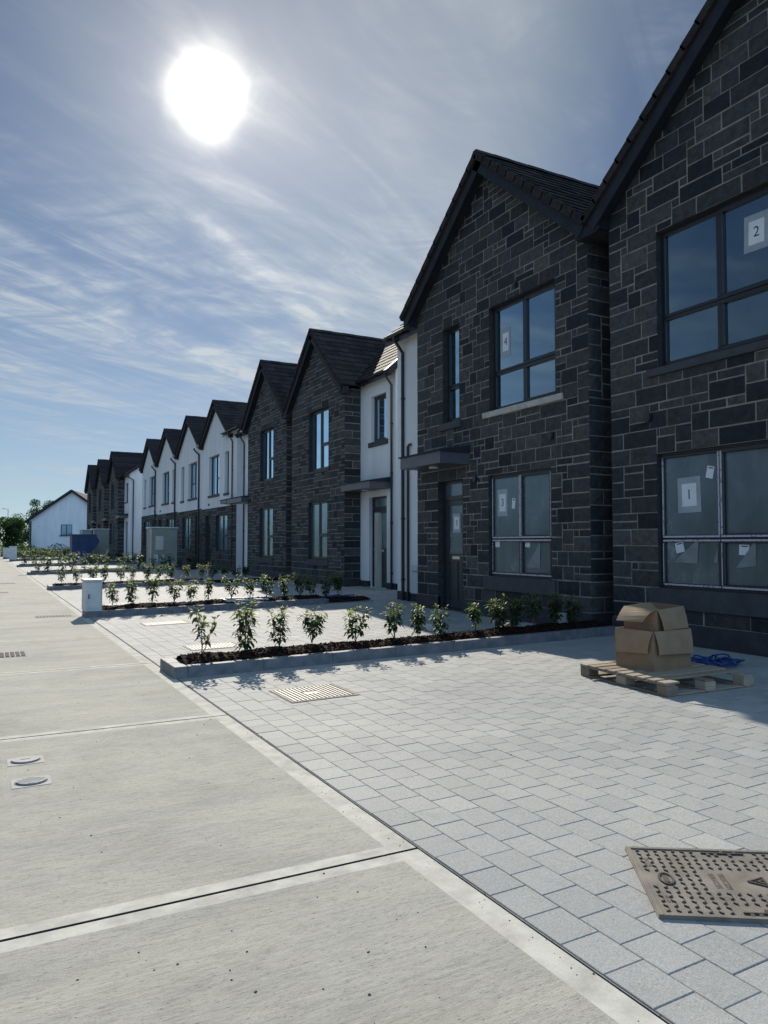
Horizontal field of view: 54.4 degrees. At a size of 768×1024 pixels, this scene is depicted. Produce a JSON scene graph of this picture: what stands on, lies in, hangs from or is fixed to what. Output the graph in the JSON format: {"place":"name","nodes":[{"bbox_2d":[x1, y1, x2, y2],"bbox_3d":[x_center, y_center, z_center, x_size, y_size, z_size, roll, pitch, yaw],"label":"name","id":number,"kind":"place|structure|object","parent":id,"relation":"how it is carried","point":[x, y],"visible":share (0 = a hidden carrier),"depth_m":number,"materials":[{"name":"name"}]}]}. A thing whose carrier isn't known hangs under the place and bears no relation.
{"place":"outdoors","nodes":[
{"label":"outdoors","id":0,"kind":"place"},
{"bbox_2d":[0,543,69,556],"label":"shrubbery","id":1,"kind":"object","parent":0,"point":[20,546],"visible":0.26,"depth_m":92.82,"materials":[{"name":"green plant"}]},
{"bbox_2d":[0,556,665,1023],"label":"road","id":2,"kind":"structure","parent":0,"point":[280,896],"depth_m":3.37,"materials":[{"name":"concrete"}]},
{"bbox_2d":[0,651,26,657],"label":"gully","id":3,"kind":"object","parent":2,"relation":"on","point":[13,654],"visible":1,"depth_m":10.40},
{"bbox_2d":[7,755,43,766],"bbox_3d":[-2.563,1.782,5.339,0.235,0.036,0.205,1,-3,-28],"label":"valve cover","id":4,"kind":"object","parent":2,"relation":"on","point":[23,760],"visible":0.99,"depth_m":5.31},
{"bbox_2d":[10,775,51,789],"bbox_3d":[-2.298,1.762,4.863,0.235,0.036,0.205,1,-3,-28],"label":"valve cover","id":5,"kind":"object","parent":2,"relation":"on","point":[31,781],"visible":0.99,"depth_m":4.84,"materials":[{"name":"metal"}]},
{"bbox_2d":[34,614,73,617],"bbox_3d":[-7.090,2.244,16.058,0.770,0.031,0.450,1,-3,-28],"label":"road gully","id":6,"kind":"object","parent":2,"relation":"on","point":[43,616],"visible":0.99,"depth_m":15.97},
{"bbox_2d":[38,682,728,1023],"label":"loose grit","id":7,"kind":"object","parent":2,"relation":"on","point":[255,991],"visible":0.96,"depth_m":2.97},
{"bbox_2d":[0,0,706,545],"label":"sky","id":8,"kind":"structure","parent":0,"point":[190,189],"materials":[{"name":"blue"}]},
{"bbox_2d":[6,555,767,1023],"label":"driveway paving","id":9,"kind":"structure","parent":0,"point":[538,787],"depth_m":5.25,"materials":[{"name":"concrete"}]},
{"bbox_2d":[3,548,8,558],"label":"street cabinet","id":10,"kind":"object","parent":9,"relation":"on","point":[5,553],"visible":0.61,"depth_m":77.73,"materials":[{"name":"grey metal"}]},
{"bbox_2d":[9,546,16,560],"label":"street cabinet","id":11,"kind":"object","parent":9,"relation":"on","point":[12,553],"visible":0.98,"depth_m":66.89,"materials":[{"name":"grey metal"}]},
{"bbox_2d":[17,557,78,560],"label":"planting bed","id":12,"kind":"object","parent":9,"relation":"on","point":[29,559],"visible":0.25,"depth_m":68.20,"materials":[{"name":"soil"}]},
{"bbox_2d":[24,490,86,554],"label":"bungalow","id":13,"kind":"object","parent":9,"relation":"on","point":[60,519],"visible":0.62,"depth_m":101.64,"materials":[{"name":"white paint"}]},
{"bbox_2d":[17,561,145,566],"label":"planting bed","id":14,"kind":"object","parent":9,"relation":"on","point":[57,564],"visible":0.66,"depth_m":51.98,"materials":[{"name":"concrete"}]},
{"bbox_2d":[69,534,99,561],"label":"skip","id":15,"kind":"object","parent":9,"relation":"on","point":[85,544],"visible":0.73,"depth_m":55.97,"materials":[{"name":"blue paint"}]},
{"bbox_2d":[79,529,91,561],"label":"service kiosk","id":16,"kind":"object","parent":9,"relation":"on","point":[85,531],"visible":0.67,"depth_m":58.92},
{"bbox_2d":[84,465,96,528],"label":"stone house","id":17,"kind":"structure","parent":9,"relation":"on","point":[90,491],"depth_m":82.68,"materials":[{"name":"paint"}]},
{"bbox_2d":[81,578,103,617],"bbox_3d":[-6.251,1.860,15.979,0.380,0.850,0.670,1,-3,-28],"label":"street cabinet","id":18,"kind":"object","parent":9,"relation":"on","point":[91,594],"visible":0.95,"depth_m":15.72,"materials":[{"name":"grey metal"}]},
{"bbox_2d":[91,529,109,561],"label":"service kiosk","id":19,"kind":"object","parent":9,"relation":"on","point":[102,547],"visible":0.6,"depth_m":58.94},
{"bbox_2d":[93,459,108,528],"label":"stone house","id":20,"kind":"structure","parent":9,"relation":"on","point":[100,486],"depth_m":75.16,"materials":[{"name":"paint"}]},
{"bbox_2d":[27,566,201,574],"bbox_3d":[-14.169,3.114,40.014,8.924,0.344,1.100,1,-3,-28],"label":"planting bed","id":21,"kind":"object","parent":9,"relation":"on","point":[34,572],"visible":0.62,"depth_m":38.97,"materials":[{"name":"concrete"}]},
{"bbox_2d":[42,556,52,570],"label":"laurel bush","id":22,"kind":"object","parent":21,"relation":"on","point":[47,562],"visible":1,"depth_m":38.18,"materials":[{"name":"green plant"}]},
{"bbox_2d":[105,451,142,559],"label":"stone house","id":23,"kind":"structure","parent":9,"relation":"on","point":[123,481],"depth_m":65.92,"materials":[{"name":"paint"}]},
{"bbox_2d":[109,523,113,545],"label":"window","id":24,"kind":"structure","parent":23,"relation":"in","point":[112,524],"depth_m":69.29,"materials":[{"name":"glass"}]},
{"bbox_2d":[139,438,160,561],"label":"terrace house","id":25,"kind":"structure","parent":9,"relation":"on","point":[146,470],"depth_m":58.17,"materials":[{"name":"paint"}]},
{"bbox_2d":[143,521,149,547],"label":"window","id":26,"kind":"structure","parent":25,"relation":"in","point":[147,523],"depth_m":59.03,"materials":[{"name":"glass"}]},
{"bbox_2d":[148,477,157,507],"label":"window","id":27,"kind":"structure","parent":25,"relation":"in","point":[153,478],"depth_m":57.57,"materials":[{"name":"glass"}]},
{"bbox_2d":[146,527,178,566],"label":"service kiosk","id":28,"kind":"object","parent":9,"relation":"on","point":[161,540],"visible":0.77,"depth_m":43.08,"materials":[{"name":"metal"}]},
{"bbox_2d":[140,620,189,625],"bbox_3d":[-4.229,2.154,14.444,0.874,0.031,0.624,1,-3,-28],"label":"drain cover","id":29,"kind":"object","parent":9,"relation":"on","point":[165,623],"visible":0.99,"depth_m":14.39,"materials":[{"name":"metal"}]},
{"bbox_2d":[151,428,180,526],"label":"terrace house","id":30,"kind":"structure","parent":9,"relation":"on","point":[163,463],"depth_m":52.56,"materials":[{"name":"paint"}]},
{"bbox_2d":[161,472,168,505],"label":"window","id":31,"kind":"structure","parent":30,"relation":"in","point":[166,498],"depth_m":53.02,"materials":[{"name":"glass"}]},
{"bbox_2d":[47,577,286,589],"bbox_3d":[-7.721,2.587,27.427,8.444,0.320,1.000,1,-3,-28],"label":"planting bed","id":32,"kind":"object","parent":9,"relation":"on","point":[67,586],"visible":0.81,"depth_m":26.56,"materials":[{"name":"concrete"}]},
{"bbox_2d":[56,569,67,582],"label":"laurel bush","id":33,"kind":"object","parent":32,"relation":"on","point":[61,575],"visible":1,"depth_m":25.77,"materials":[{"name":"green plant"}]},
{"bbox_2d":[71,568,81,581],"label":"laurel bush","id":34,"kind":"object","parent":32,"relation":"on","point":[75,574],"visible":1,"depth_m":25.89,"materials":[{"name":"green plant"}]},
{"bbox_2d":[86,563,98,577],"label":"laurel bush","id":35,"kind":"object","parent":32,"relation":"on","point":[92,575],"visible":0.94,"depth_m":26.09,"materials":[{"name":"green plant"}]},
{"bbox_2d":[100,564,108,580],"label":"laurel bush","id":36,"kind":"object","parent":32,"relation":"on","point":[104,570],"visible":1,"depth_m":26.40,"materials":[{"name":"green plant"}]},
{"bbox_2d":[114,564,125,578],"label":"laurel bush","id":37,"kind":"object","parent":32,"relation":"on","point":[121,574],"visible":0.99,"depth_m":26.60,"materials":[{"name":"green plant"}]},
{"bbox_2d":[142,561,152,579],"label":"laurel bush","id":38,"kind":"object","parent":32,"relation":"on","point":[146,573],"visible":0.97,"depth_m":26.94,"materials":[{"name":"green plant"}]},
{"bbox_2d":[153,564,165,578],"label":"laurel bush","id":39,"kind":"object","parent":32,"relation":"on","point":[159,572],"visible":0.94,"depth_m":27.13,"materials":[{"name":"green plant"}]},
{"bbox_2d":[165,563,175,578],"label":"laurel bush","id":40,"kind":"object","parent":32,"relation":"on","point":[171,574],"visible":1,"depth_m":27.49,"materials":[{"name":"green plant"}]},
{"bbox_2d":[206,562,219,579],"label":"laurel bush","id":41,"kind":"object","parent":32,"relation":"on","point":[211,569],"visible":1,"depth_m":28.13,"materials":[{"name":"green plant"}]},
{"bbox_2d":[170,415,205,566],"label":"terrace house","id":42,"kind":"structure","parent":9,"relation":"on","point":[185,455],"depth_m":46.72,"materials":[{"name":"paint"}]},
{"bbox_2d":[181,518,190,550],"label":"window","id":43,"kind":"structure","parent":42,"relation":"in","point":[186,520],"depth_m":47.17,"materials":[{"name":"glass"}]},
{"bbox_2d":[187,462,196,500],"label":"window","id":44,"kind":"structure","parent":42,"relation":"in","point":[193,466],"depth_m":46.18,"materials":[{"name":"glass"}]},
{"bbox_2d":[182,642,242,650],"bbox_3d":[-2.557,2.015,11.185,0.804,0.030,0.594,1,-3,-28],"label":"drain cover","id":45,"kind":"object","parent":9,"relation":"on","point":[213,646],"visible":0.85,"depth_m":11.14,"materials":[{"name":"metal"}]},
{"bbox_2d":[193,400,246,571],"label":"terrace house","id":46,"kind":"structure","parent":9,"relation":"on","point":[220,444],"depth_m":40.45,"materials":[{"name":"paint"}]},
{"bbox_2d":[208,523,209,566],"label":"door","id":47,"kind":"structure","parent":46,"relation":"in","point":[208,523],"depth_m":42.68,"materials":[{"name":"paint"}]},
{"bbox_2d":[207,455,219,497],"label":"window","id":48,"kind":"structure","parent":46,"relation":"in","point":[215,460],"depth_m":41.90,"materials":[{"name":"glass"}]},
{"bbox_2d":[214,514,227,552],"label":"window","id":49,"kind":"structure","parent":46,"relation":"in","point":[222,519],"depth_m":40.19,"materials":[{"name":"glass"}]},
{"bbox_2d":[88,594,372,617],"bbox_3d":[-3.457,2.167,17.667,6.744,0.324,0.950,1,-3,-28],"label":"planting bed","id":50,"kind":"object","parent":9,"relation":"on","point":[139,608],"visible":0.89,"depth_m":17.03,"materials":[{"name":"concrete"}]},
{"bbox_2d":[104,583,118,605],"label":"laurel bush","id":51,"kind":"object","parent":50,"relation":"on","point":[112,592],"visible":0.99,"depth_m":16.34,"materials":[{"name":"green plant"}]},
{"bbox_2d":[123,577,139,603],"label":"laurel bush","id":52,"kind":"object","parent":50,"relation":"on","point":[130,595],"visible":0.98,"depth_m":16.58,"materials":[{"name":"green plant"}]},
{"bbox_2d":[145,575,159,602],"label":"laurel bush","id":53,"kind":"object","parent":50,"relation":"on","point":[152,584],"visible":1,"depth_m":16.68,"materials":[{"name":"green plant"}]},
{"bbox_2d":[162,575,185,600],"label":"laurel bush","id":54,"kind":"object","parent":50,"relation":"on","point":[172,590],"visible":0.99,"depth_m":17.05,"materials":[{"name":"green plant"}]},
{"bbox_2d":[184,580,199,601],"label":"laurel bush","id":55,"kind":"object","parent":50,"relation":"on","point":[193,590],"visible":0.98,"depth_m":17.14,"materials":[{"name":"green plant"}]},
{"bbox_2d":[203,578,213,599],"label":"laurel bush","id":56,"kind":"object","parent":50,"relation":"on","point":[209,586],"visible":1,"depth_m":17.42,"materials":[{"name":"green plant"}]},
{"bbox_2d":[220,573,241,597],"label":"laurel bush","id":57,"kind":"object","parent":50,"relation":"on","point":[231,587],"visible":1,"depth_m":17.62,"materials":[{"name":"green plant"}]},
{"bbox_2d":[242,577,256,596],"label":"laurel bush","id":58,"kind":"object","parent":50,"relation":"on","point":[249,586],"visible":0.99,"depth_m":17.76,"materials":[{"name":"green plant"}]},
{"bbox_2d":[259,574,275,595],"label":"laurel bush","id":59,"kind":"object","parent":50,"relation":"on","point":[263,588],"visible":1,"depth_m":18.11,"materials":[{"name":"green plant"}]},
{"bbox_2d":[277,574,290,595],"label":"laurel bush","id":60,"kind":"object","parent":50,"relation":"on","point":[284,586],"visible":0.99,"depth_m":18.32,"materials":[{"name":"green plant"}]},
{"bbox_2d":[292,572,309,594],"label":"laurel bush","id":61,"kind":"object","parent":50,"relation":"on","point":[299,583],"visible":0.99,"depth_m":18.46,"materials":[{"name":"green plant"}]},
{"bbox_2d":[304,576,317,594],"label":"laurel bush","id":62,"kind":"object","parent":50,"relation":"on","point":[312,585],"visible":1,"depth_m":18.57,"materials":[{"name":"green plant"}]},
{"bbox_2d":[319,575,331,597],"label":"laurel bush","id":63,"kind":"object","parent":50,"relation":"on","point":[325,586],"visible":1,"depth_m":18.79,"materials":[{"name":"green plant"}]},
{"bbox_2d":[332,572,343,595],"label":"laurel bush","id":64,"kind":"object","parent":50,"relation":"on","point":[338,581],"visible":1,"depth_m":19.02,"materials":[{"name":"green plant"}]},
{"bbox_2d":[219,597,268,601],"bbox_3d":[-3.334,2.107,17.758,1.050,0.110,0.550,1,-3,-28],"label":"chamber frame","id":65,"kind":"object","parent":9,"relation":"on","point":[239,599],"visible":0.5,"depth_m":17.53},
{"bbox_2d":[227,359,296,579],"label":"stone house","id":66,"kind":"structure","parent":9,"relation":"on","point":[265,431],"depth_m":31.90,"materials":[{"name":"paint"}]},
{"bbox_2d":[258,428,273,483],"bbox_3d":[-4.930,-2.389,31.848,0.250,2.300,1.840,1,-3,-28],"label":"window","id":67,"kind":"structure","parent":66,"relation":"in","point":[267,435],"depth_m":32.11,"materials":[{"name":"glass"}]},
{"bbox_2d":[258,507,273,562],"bbox_3d":[-4.955,0.979,31.708,0.210,2.340,1.870,1,-3,-28],"label":"window","id":68,"kind":"structure","parent":66,"relation":"in","point":[266,522],"depth_m":31.80,"materials":[{"name":"glass"}]},
{"bbox_2d":[269,683,359,703],"bbox_3d":[-0.726,1.866,7.694,0.744,0.029,0.704,1,-3,-28],"label":"drain cover","id":69,"kind":"object","parent":9,"relation":"on","point":[310,693],"visible":1,"depth_m":7.65,"materials":[{"name":"metal"}]},
{"bbox_2d":[282,328,397,589],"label":"stone house","id":70,"kind":"structure","parent":9,"relation":"on","point":[340,405],"depth_m":25.45,"materials":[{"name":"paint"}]},
{"bbox_2d":[306,501,328,565],"bbox_3d":[-2.329,0.768,26.806,0.210,2.300,1.900,1,-3,-28],"label":"window","id":71,"kind":"structure","parent":70,"relation":"in","point":[313,560],"depth_m":26.82,"materials":[{"name":"plastic"}]},
{"bbox_2d":[307,407,329,474],"bbox_3d":[-2.292,-2.550,26.922,0.250,2.300,1.980,1,-3,-28],"label":"window","id":72,"kind":"structure","parent":70,"relation":"in","point":[320,419],"depth_m":27.11,"materials":[{"name":"glass"}]},
{"bbox_2d":[368,393,387,447],"bbox_3d":[-0.114,-2.964,24.139,0.250,1.670,1.310,1,-3,-28],"label":"window","id":73,"kind":"structure","parent":70,"relation":"in","point":[379,401],"depth_m":24.30,"materials":[{"name":"glass"}]},
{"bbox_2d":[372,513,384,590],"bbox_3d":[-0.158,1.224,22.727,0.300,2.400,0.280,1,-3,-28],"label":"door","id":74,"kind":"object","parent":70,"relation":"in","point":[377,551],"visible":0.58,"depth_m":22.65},
{"bbox_2d":[374,509,386,586],"bbox_3d":[-0.076,1.156,24.045,0.105,2.460,1.090,1,-3,-28],"label":"door","id":75,"kind":"structure","parent":70,"relation":"in","point":[384,550],"depth_m":23.91,"materials":[{"name":"paint"}]},
{"bbox_2d":[160,620,615,679],"bbox_3d":[0.457,1.847,10.531,6.904,0.352,0.780,1,-3,-28],"label":"planting bed","id":76,"kind":"object","parent":9,"relation":"on","point":[192,665],"visible":1,"depth_m":9.86,"materials":[{"name":"concrete"}]},
{"bbox_2d":[188,607,220,653],"bbox_3d":[-2.206,1.485,9.235,0.406,0.615,0.458,1,-3,-28],"label":"laurel bush","id":77,"kind":"object","parent":76,"relation":"on","point":[206,638],"visible":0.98,"depth_m":9.21,"materials":[{"name":"green plant"}]},
{"bbox_2d":[230,600,260,649],"bbox_3d":[-1.728,1.452,9.431,0.480,0.691,0.492,-2,-3,39],"label":"laurel bush","id":78,"kind":"object","parent":76,"relation":"on","point":[242,629],"visible":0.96,"depth_m":9.37,"materials":[{"name":"green plant"}]},
{"bbox_2d":[265,605,293,646],"bbox_3d":[-1.361,1.490,9.611,0.358,0.587,0.473,1,-3,-23],"label":"laurel bush","id":79,"kind":"object","parent":76,"relation":"on","point":[282,620],"visible":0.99,"depth_m":9.57,"materials":[{"name":"green plant"}]},
{"bbox_2d":[296,607,327,642],"bbox_3d":[-0.932,1.531,9.914,0.366,0.533,0.439,-2,-3,36],"label":"laurel bush","id":80,"kind":"object","parent":76,"relation":"on","point":[311,623],"visible":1,"depth_m":9.86,"materials":[{"name":"green plant"}]},
{"bbox_2d":[342,606,373,642],"bbox_3d":[-0.345,1.550,10.149,0.451,0.530,0.464,-1,-3,14],"label":"laurel bush","id":81,"kind":"object","parent":76,"relation":"on","point":[355,631],"visible":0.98,"depth_m":10.08,"materials":[{"name":"green plant"}]},
{"bbox_2d":[380,602,405,638],"bbox_3d":[0.149,1.541,10.447,0.374,0.564,0.387,-1,-3,22],"label":"laurel bush","id":82,"kind":"object","parent":76,"relation":"on","point":[389,622],"visible":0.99,"depth_m":10.42,"materials":[{"name":"green plant"}]},
{"bbox_2d":[408,603,426,635],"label":"laurel bush","id":83,"kind":"object","parent":76,"relation":"on","point":[418,620],"visible":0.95,"depth_m":10.54,"materials":[{"name":"green plant"}]},
{"bbox_2d":[428,603,450,635],"bbox_3d":[0.793,1.576,10.785,0.358,0.518,0.303,-1,-3,26],"label":"laurel bush","id":84,"kind":"object","parent":76,"relation":"on","point":[436,623],"visible":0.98,"depth_m":10.77,"materials":[{"name":"green plant"}]},
{"bbox_2d":[465,602,483,629],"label":"laurel bush","id":85,"kind":"object","parent":76,"relation":"on","point":[474,613],"visible":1,"depth_m":11.03,"materials":[{"name":"green plant"}]},
{"bbox_2d":[484,593,508,627],"bbox_3d":[1.704,1.510,11.266,0.409,0.564,0.403,0,-2,11],"label":"laurel bush","id":86,"kind":"object","parent":76,"relation":"on","point":[498,617],"visible":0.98,"depth_m":11.23,"materials":[{"name":"green plant"}]},
{"bbox_2d":[505,595,524,626],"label":"laurel bush","id":87,"kind":"object","parent":76,"relation":"on","point":[514,612],"visible":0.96,"depth_m":11.41,"materials":[{"name":"green plant"}]},
{"bbox_2d":[524,592,544,624],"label":"laurel bush","id":88,"kind":"object","parent":76,"relation":"on","point":[531,603],"visible":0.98,"depth_m":11.58,"materials":[{"name":"green plant"}]},
{"bbox_2d":[547,592,566,623],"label":"laurel bush","id":89,"kind":"object","parent":76,"relation":"on","point":[552,607],"visible":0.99,"depth_m":11.73,"materials":[{"name":"green plant"}]},
{"bbox_2d":[558,612,568,622],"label":"concrete block","id":90,"kind":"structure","parent":76,"relation":"on","point":[564,619],"depth_m":11.96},
{"bbox_2d":[563,594,582,621],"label":"laurel bush","id":91,"kind":"object","parent":76,"relation":"on","point":[571,612],"visible":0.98,"depth_m":11.97,"materials":[{"name":"green plant"}]},
{"bbox_2d":[382,149,613,625],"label":"stone house","id":92,"kind":"structure","parent":9,"relation":"on","point":[499,337],"depth_m":15.00,"materials":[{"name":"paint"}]},
{"bbox_2d":[439,326,461,431],"bbox_3d":[1.531,-2.925,16.300,0.260,2.260,0.810,1,-3,-28],"label":"window","id":93,"kind":"structure","parent":92,"relation":"in","point":[453,422],"depth_m":16.44,"materials":[{"name":"plastic"}]},
{"bbox_2d":[446,500,462,608],"bbox_3d":[1.564,0.910,16.216,0.105,2.340,0.830,1,-3,-28],"label":"door","id":94,"kind":"structure","parent":92,"relation":"in","point":[454,562],"depth_m":16.32,"materials":[{"name":"paint"}]},
{"bbox_2d":[483,468,556,595],"bbox_3d":[2.574,0.375,14.123,0.180,2.280,2.140,1,-3,-28],"label":"window","id":95,"kind":"structure","parent":92,"relation":"in","point":[509,583],"depth_m":14.11,"materials":[{"name":"plastic"}]},
{"bbox_2d":[482,281,562,418],"bbox_3d":[2.643,-3.035,14.193,0.230,2.220,2.360,1,-3,-28],"label":"window","id":96,"kind":"structure","parent":92,"relation":"in","point":[505,316],"depth_m":14.56,"materials":[{"name":"plastic"}]},
{"bbox_2d":[580,660,753,696],"bbox_3d":[2.977,1.753,8.053,1.260,0.155,1.310,1,-3,-24],"label":"pallet","id":97,"kind":"object","parent":9,"relation":"on","point":[667,683],"visible":0.74,"depth_m":7.74,"materials":[{"name":"brown wood"}]},
{"bbox_2d":[614,627,692,671],"bbox_3d":[2.957,1.487,8.216,0.686,0.423,0.590,2,-3,-32],"label":"cardboard box","id":98,"kind":"object","parent":97,"relation":"on","point":[653,651],"visible":0.9,"depth_m":8.00,"materials":[{"name":"cardboard"}]},
{"bbox_2d":[616,602,688,631],"bbox_3d":[2.934,1.217,8.188,0.716,0.397,0.480,2,-3,-38],"label":"cardboard box","id":99,"kind":"object","parent":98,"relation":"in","point":[652,616],"visible":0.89,"depth_m":8.07,"materials":[{"name":"cardboard"}]},
{"bbox_2d":[583,0,767,656],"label":"stone house","id":100,"kind":"structure","parent":9,"relation":"on","point":[678,206],"depth_m":11.17,"materials":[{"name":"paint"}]},
{"bbox_2d":[646,185,767,377],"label":"window","id":101,"kind":"structure","parent":100,"relation":"in","point":[755,225],"depth_m":10.40,"materials":[{"name":"plastic"}]},
{"bbox_2d":[649,440,767,617],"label":"window","id":102,"kind":"structure","parent":100,"relation":"in","point":[741,603],"depth_m":10.36,"materials":[{"name":"plastic"}]},
{"bbox_2d":[625,846,767,924],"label":"service cover","id":103,"kind":"object","parent":9,"relation":"on","point":[711,885],"visible":1,"depth_m":3.36,"materials":[{"name":"metal"}]},
{"bbox_2d":[691,653,744,666],"bbox_3d":[3.922,1.790,8.940,0.875,0.110,0.538,1,-3,-28],"label":"blue rope","id":104,"kind":"object","parent":9,"relation":"on","point":[721,661],"visible":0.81,"depth_m":8.88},
{"bbox_2d":[423,623,442,631],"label":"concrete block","id":105,"kind":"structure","parent":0,"point":[428,627],"depth_m":12.57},
{"label":"ground","id":106,"kind":"structure","parent":0,"visible":0},
{"bbox_2d":[0,516,28,555],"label":"tree","id":107,"kind":"object","parent":106,"relation":"on","point":[12,527],"visible":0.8,"depth_m":99.17,"materials":[{"name":"green plant"}]},
{"bbox_2d":[2,513,33,544],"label":"tree","id":108,"kind":"object","parent":106,"relation":"on","point":[26,529],"visible":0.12,"depth_m":117.82,"materials":[{"name":"green plant"}]},
{"bbox_2d":[26,499,52,525],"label":"tree","id":109,"kind":"object","parent":106,"relation":"on","point":[33,503],"visible":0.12,"depth_m":125.49,"materials":[{"name":"green plant"}]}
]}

